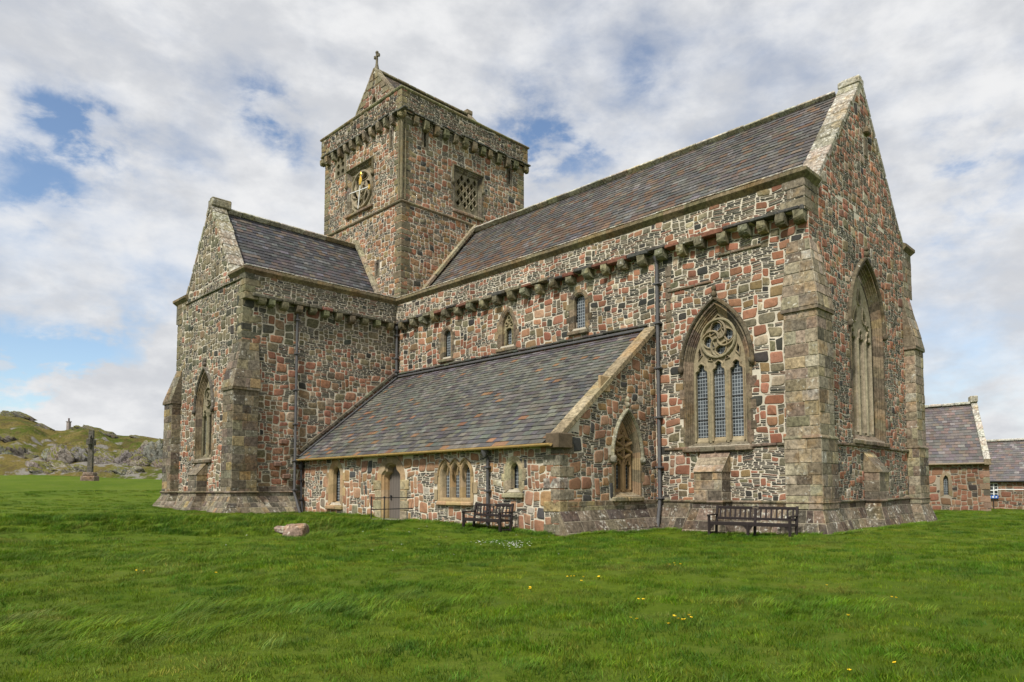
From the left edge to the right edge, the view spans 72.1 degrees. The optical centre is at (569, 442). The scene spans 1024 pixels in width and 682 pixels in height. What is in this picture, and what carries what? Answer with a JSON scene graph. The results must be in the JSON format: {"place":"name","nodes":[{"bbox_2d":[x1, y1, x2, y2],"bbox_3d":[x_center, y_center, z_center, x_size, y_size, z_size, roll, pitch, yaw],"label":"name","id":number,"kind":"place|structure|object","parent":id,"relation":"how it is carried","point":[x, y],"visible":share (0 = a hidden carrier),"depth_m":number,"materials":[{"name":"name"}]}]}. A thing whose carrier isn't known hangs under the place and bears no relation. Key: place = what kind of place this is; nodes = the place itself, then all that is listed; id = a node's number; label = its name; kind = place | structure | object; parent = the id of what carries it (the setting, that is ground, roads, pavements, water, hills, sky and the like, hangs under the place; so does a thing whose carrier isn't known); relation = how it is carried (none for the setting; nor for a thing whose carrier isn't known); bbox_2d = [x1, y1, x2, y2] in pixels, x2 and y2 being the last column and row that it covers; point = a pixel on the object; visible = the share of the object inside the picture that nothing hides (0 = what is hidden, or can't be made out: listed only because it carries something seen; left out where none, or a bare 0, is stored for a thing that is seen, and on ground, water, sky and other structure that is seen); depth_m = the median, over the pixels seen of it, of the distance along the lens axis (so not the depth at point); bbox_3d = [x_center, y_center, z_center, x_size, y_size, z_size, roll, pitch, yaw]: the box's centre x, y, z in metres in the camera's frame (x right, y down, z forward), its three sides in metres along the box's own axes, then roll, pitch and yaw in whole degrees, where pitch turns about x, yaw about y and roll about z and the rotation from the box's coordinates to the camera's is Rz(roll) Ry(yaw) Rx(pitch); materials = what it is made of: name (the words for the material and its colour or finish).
{"place":"outdoors","nodes":[
{"label":"outdoors","id":0,"kind":"place"},
{"bbox_2d":[0,416,162,479],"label":"hill","id":1,"kind":"structure","parent":0,"point":[35,440],"depth_m":92.94,"materials":[{"name":"green plant"}]},
{"bbox_2d":[0,434,18,442],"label":"crag","id":2,"kind":"structure","parent":1,"relation":"on","point":[5,438],"depth_m":90.01,"materials":[{"name":"grey stone"}]},
{"bbox_2d":[0,444,27,456],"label":"crag","id":3,"kind":"structure","parent":1,"relation":"on","point":[17,450],"depth_m":83.92,"materials":[{"name":"grey stone"}]},
{"bbox_2d":[0,410,36,420],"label":"crag","id":4,"kind":"structure","parent":1,"relation":"on","point":[15,414],"depth_m":114.38,"materials":[{"name":"grey stone"}]},
{"bbox_2d":[23,452,39,458],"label":"crag","id":5,"kind":"structure","parent":1,"relation":"on","point":[26,455],"depth_m":83.56,"materials":[{"name":"grey stone"}]},
{"bbox_2d":[26,467,57,474],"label":"crag","id":6,"kind":"structure","parent":1,"relation":"on","point":[34,471],"depth_m":79.38,"materials":[{"name":"grey stone"}]},
{"bbox_2d":[31,423,54,430],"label":"crag","id":7,"kind":"structure","parent":1,"relation":"on","point":[41,425],"depth_m":110.27,"materials":[{"name":"grey stone"}]},
{"bbox_2d":[24,460,69,468],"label":"crag","id":8,"kind":"structure","parent":1,"relation":"on","point":[51,463],"depth_m":81.10,"materials":[{"name":"grey stone"}]},
{"bbox_2d":[39,443,87,463],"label":"crag","id":9,"kind":"structure","parent":1,"relation":"on","point":[65,453],"depth_m":82.64,"materials":[{"name":"grey stone"}]},
{"bbox_2d":[66,418,71,429],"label":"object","id":10,"kind":"object","parent":1,"relation":"on","point":[68,424],"visible":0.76,"depth_m":128.25,"materials":[{"name":"stone"}]},
{"bbox_2d":[60,464,86,472],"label":"crag","id":11,"kind":"structure","parent":1,"relation":"on","point":[76,468],"depth_m":79.76,"materials":[{"name":"grey stone"}]},
{"bbox_2d":[70,425,96,429],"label":"crag","id":12,"kind":"structure","parent":1,"relation":"on","point":[84,426],"depth_m":114.01,"materials":[{"name":"grey stone"}]},
{"bbox_2d":[70,444,101,453],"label":"crag","id":13,"kind":"structure","parent":1,"relation":"on","point":[95,449],"depth_m":85.79,"materials":[{"name":"grey stone"}]},
{"bbox_2d":[94,450,115,463],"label":"crag","id":14,"kind":"structure","parent":1,"relation":"on","point":[101,457],"depth_m":83.04,"materials":[{"name":"grey stone"}]},
{"bbox_2d":[97,429,118,437],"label":"crag","id":15,"kind":"structure","parent":1,"relation":"on","point":[110,434],"depth_m":112.52,"materials":[{"name":"grey stone"}]},
{"bbox_2d":[97,447,125,453],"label":"crag","id":16,"kind":"structure","parent":1,"relation":"on","point":[119,451],"depth_m":90.18,"materials":[{"name":"grey stone"}]},
{"bbox_2d":[104,466,127,474],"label":"crag","id":17,"kind":"structure","parent":1,"relation":"on","point":[120,470],"depth_m":79.29,"materials":[{"name":"grey stone"}]},
{"bbox_2d":[114,449,148,466],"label":"crag","id":18,"kind":"structure","parent":1,"relation":"on","point":[127,457],"depth_m":82.80,"materials":[{"name":"grey stone"}]},
{"bbox_2d":[126,466,144,473],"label":"crag","id":19,"kind":"structure","parent":1,"relation":"on","point":[135,469],"depth_m":79.40,"materials":[{"name":"grey stone"}]},
{"bbox_2d":[129,435,145,437],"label":"crag","id":20,"kind":"structure","parent":1,"relation":"on","point":[133,436],"depth_m":113.67,"materials":[{"name":"grey stone"}]},
{"bbox_2d":[140,440,151,446],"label":"crag","id":21,"kind":"structure","parent":1,"relation":"on","point":[145,442],"depth_m":95.26,"materials":[{"name":"grey stone"}]},
{"bbox_2d":[131,438,162,462],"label":"crag","id":22,"kind":"structure","parent":1,"relation":"on","point":[152,451],"depth_m":85.84,"materials":[{"name":"grey stone"}]},
{"bbox_2d":[150,457,162,466],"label":"crag","id":23,"kind":"structure","parent":1,"relation":"on","point":[157,463],"depth_m":82.88,"materials":[{"name":"grey stone"}]},
{"bbox_2d":[0,475,1023,681],"bbox_3d":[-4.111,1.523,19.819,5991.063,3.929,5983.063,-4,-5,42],"label":"lawn ground","id":24,"kind":"structure","parent":0,"point":[19,483],"depth_m":9.66,"materials":[{"name":"green plant"}]},
{"bbox_2d":[80,430,98,480],"bbox_3d":[-40.686,1.150,59.500,1.088,4.469,1.469,1,-4,-17],"label":"stone cross","id":25,"kind":"object","parent":24,"relation":"on","point":[89,475],"visible":1,"depth_m":59.26,"materials":[{"name":"grey stone"}]},
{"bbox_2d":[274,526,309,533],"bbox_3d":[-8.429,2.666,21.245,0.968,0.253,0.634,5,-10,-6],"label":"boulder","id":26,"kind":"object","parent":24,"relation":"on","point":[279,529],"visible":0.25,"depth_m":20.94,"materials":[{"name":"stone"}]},
{"bbox_2d":[283,523,308,536],"bbox_3d":[-8.090,2.685,20.739,0.639,0.601,0.622,-5,-7,2],"label":"boulder","id":27,"kind":"object","parent":24,"relation":"on","point":[298,529],"visible":0.6,"depth_m":20.51,"materials":[{"name":"stone"}]},
{"bbox_2d":[462,503,513,531],"bbox_3d":[-2.701,2.442,22.952,1.980,0.936,0.624,-4,-5,44],"label":"park bench","id":28,"kind":"object","parent":24,"relation":"on","point":[499,520],"visible":0.96,"depth_m":22.84,"materials":[{"name":"brown wood"}]},
{"bbox_2d":[152,51,936,535],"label":"abbey church","id":29,"kind":"structure","parent":24,"relation":"on","point":[436,321],"depth_m":27.66,"materials":[{"name":"stone"}]},
{"bbox_2d":[192,358,214,463],"bbox_3d":[-17.485,-1.556,33.708,2.567,5.088,0.509,-4,-5,42],"label":"window","id":30,"kind":"structure","parent":29,"relation":"in","point":[204,428],"depth_m":34.07,"materials":[{"name":"stone"}]},
{"bbox_2d":[325,459,345,509],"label":"window","id":31,"kind":"structure","parent":29,"relation":"in","point":[332,474],"depth_m":30.97,"materials":[{"name":"stone"}]},
{"bbox_2d":[344,156,374,219],"bbox_3d":[-12.023,-14.594,40.264,3.209,2.925,0.487,-4,-5,42],"label":"belfry window","id":32,"kind":"structure","parent":29,"relation":"in","point":[352,181],"depth_m":40.38,"materials":[{"name":"stone"}]},
{"bbox_2d":[374,259,379,277],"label":"slit window","id":33,"kind":"structure","parent":29,"relation":"in","point":[377,263],"depth_m":38.70,"materials":[{"name":"stone"}]},
{"bbox_2d":[388,127,393,149],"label":"slit window","id":34,"kind":"structure","parent":29,"relation":"in","point":[391,138],"depth_m":38.28,"materials":[{"name":"stone"}]},
{"bbox_2d":[373,456,408,519],"bbox_3d":[-7.314,1.820,27.607,2.480,2.618,1.280,-4,-5,42],"label":"doorway","id":35,"kind":"structure","parent":29,"relation":"in","point":[390,482],"depth_m":28.21,"materials":[{"name":"stone"}]},
{"bbox_2d":[371,496,412,518],"bbox_3d":[-6.615,2.520,26.100,0.064,1.084,1.829,-4,-5,42],"label":"handrail","id":36,"kind":"object","parent":29,"relation":"attached to","point":[384,497],"visible":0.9,"depth_m":25.85,"materials":[{"name":"grey metal"}]},
{"bbox_2d":[421,131,428,150],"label":"slit window","id":37,"kind":"structure","parent":29,"relation":"in","point":[425,136],"depth_m":38.71,"materials":[{"name":"stone"}]},
{"bbox_2d":[438,326,454,362],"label":"window","id":38,"kind":"structure","parent":29,"relation":"in","point":[450,336],"depth_m":34.35,"materials":[{"name":"stone"}]},
{"bbox_2d":[434,457,477,505],"bbox_3d":[-4.076,1.390,25.109,2.440,1.708,0.347,-4,-5,42],"label":"triple window","id":39,"kind":"structure","parent":29,"relation":"in","point":[458,476],"depth_m":25.21,"materials":[{"name":"stone"}]},
{"bbox_2d":[451,163,484,221],"bbox_3d":[-5.977,-14.491,40.763,0.444,2.803,2.484,-4,-5,42],"label":"belfry window","id":40,"kind":"structure","parent":29,"relation":"in","point":[476,211],"depth_m":40.86,"materials":[{"name":"stone"}]},
{"bbox_2d":[495,306,518,352],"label":"window","id":41,"kind":"structure","parent":29,"relation":"in","point":[507,333],"depth_m":31.41,"materials":[{"name":"stone"}]},
{"bbox_2d":[506,168,511,186],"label":"slit window","id":42,"kind":"structure","parent":29,"relation":"in","point":[509,173],"depth_m":43.27,"materials":[{"name":"stone"}]},
{"bbox_2d":[501,456,525,497],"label":"window","id":43,"kind":"structure","parent":29,"relation":"in","point":[508,479],"depth_m":23.17,"materials":[{"name":"stone"}]},
{"bbox_2d":[566,289,591,336],"bbox_3d":[0.384,-5.298,28.353,1.442,1.878,0.362,-4,-5,42],"label":"window","id":44,"kind":"structure","parent":29,"relation":"in","point":[584,314],"depth_m":28.50,"materials":[{"name":"stone"}]},
{"bbox_2d":[609,396,645,501],"bbox_3d":[1.922,0.200,24.237,0.540,3.645,2.002,-4,-5,42],"label":"window","id":45,"kind":"structure","parent":29,"relation":"in","point":[627,478],"depth_m":24.37,"materials":[{"name":"stone"}]},
{"bbox_2d":[678,285,756,452],"bbox_3d":[5.057,-2.568,23.979,2.995,5.757,0.510,-4,-5,42],"label":"window","id":46,"kind":"structure","parent":29,"relation":"in","point":[716,372],"depth_m":24.11,"materials":[{"name":"stone"}]},
{"bbox_2d":[847,246,889,447],"bbox_3d":[10.617,-3.498,25.265,0.580,7.262,3.650,-4,-5,42],"label":"window","id":47,"kind":"structure","parent":29,"relation":"in","point":[861,345],"depth_m":25.67,"materials":[{"name":"stone"}]},
{"bbox_2d":[707,505,798,536],"bbox_3d":[5.475,2.362,21.076,2.680,0.936,0.644,-3,-5,40],"label":"park bench","id":48,"kind":"object","parent":24,"relation":"on","point":[748,526],"visible":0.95,"depth_m":21.06,"materials":[{"name":"brown wood"}]},
{"bbox_2d":[925,395,990,510],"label":"stone house","id":49,"kind":"structure","parent":24,"relation":"on","point":[959,460],"depth_m":46.34,"materials":[{"name":"stone"}]},
{"bbox_2d":[940,471,952,496],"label":"window","id":50,"kind":"structure","parent":49,"relation":"in","point":[945,487],"depth_m":46.29,"materials":[{"name":"stone"}]},
{"bbox_2d":[991,495,997,508],"bbox_3d":[34.065,4.898,56.332,0.720,1.340,0.087,-4,-5,42],"label":"blue sign","id":51,"kind":"object","parent":24,"relation":"on","point":[994,496],"visible":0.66,"depth_m":56.32,"materials":[{"name":"metal"}]},
{"bbox_2d":[986,438,1023,509],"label":"stone house","id":52,"kind":"structure","parent":24,"relation":"on","point":[1006,468],"depth_m":56.52,"materials":[{"name":"stone"}]},
{"bbox_2d":[990,483,998,495],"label":"window","id":53,"kind":"structure","parent":52,"relation":"in","point":[993,486],"depth_m":56.54,"materials":[{"name":"white paint"}]},
{"bbox_2d":[0,0,1023,439],"label":"sky","id":54,"kind":"structure","parent":0,"point":[121,121],"materials":[{"name":"white"}]},
{"bbox_2d":[401,526,873,555],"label":"daisies","id":55,"kind":"object","parent":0,"point":[531,537],"visible":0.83,"depth_m":18.28,"materials":[{"name":"white plant"}]}
]}

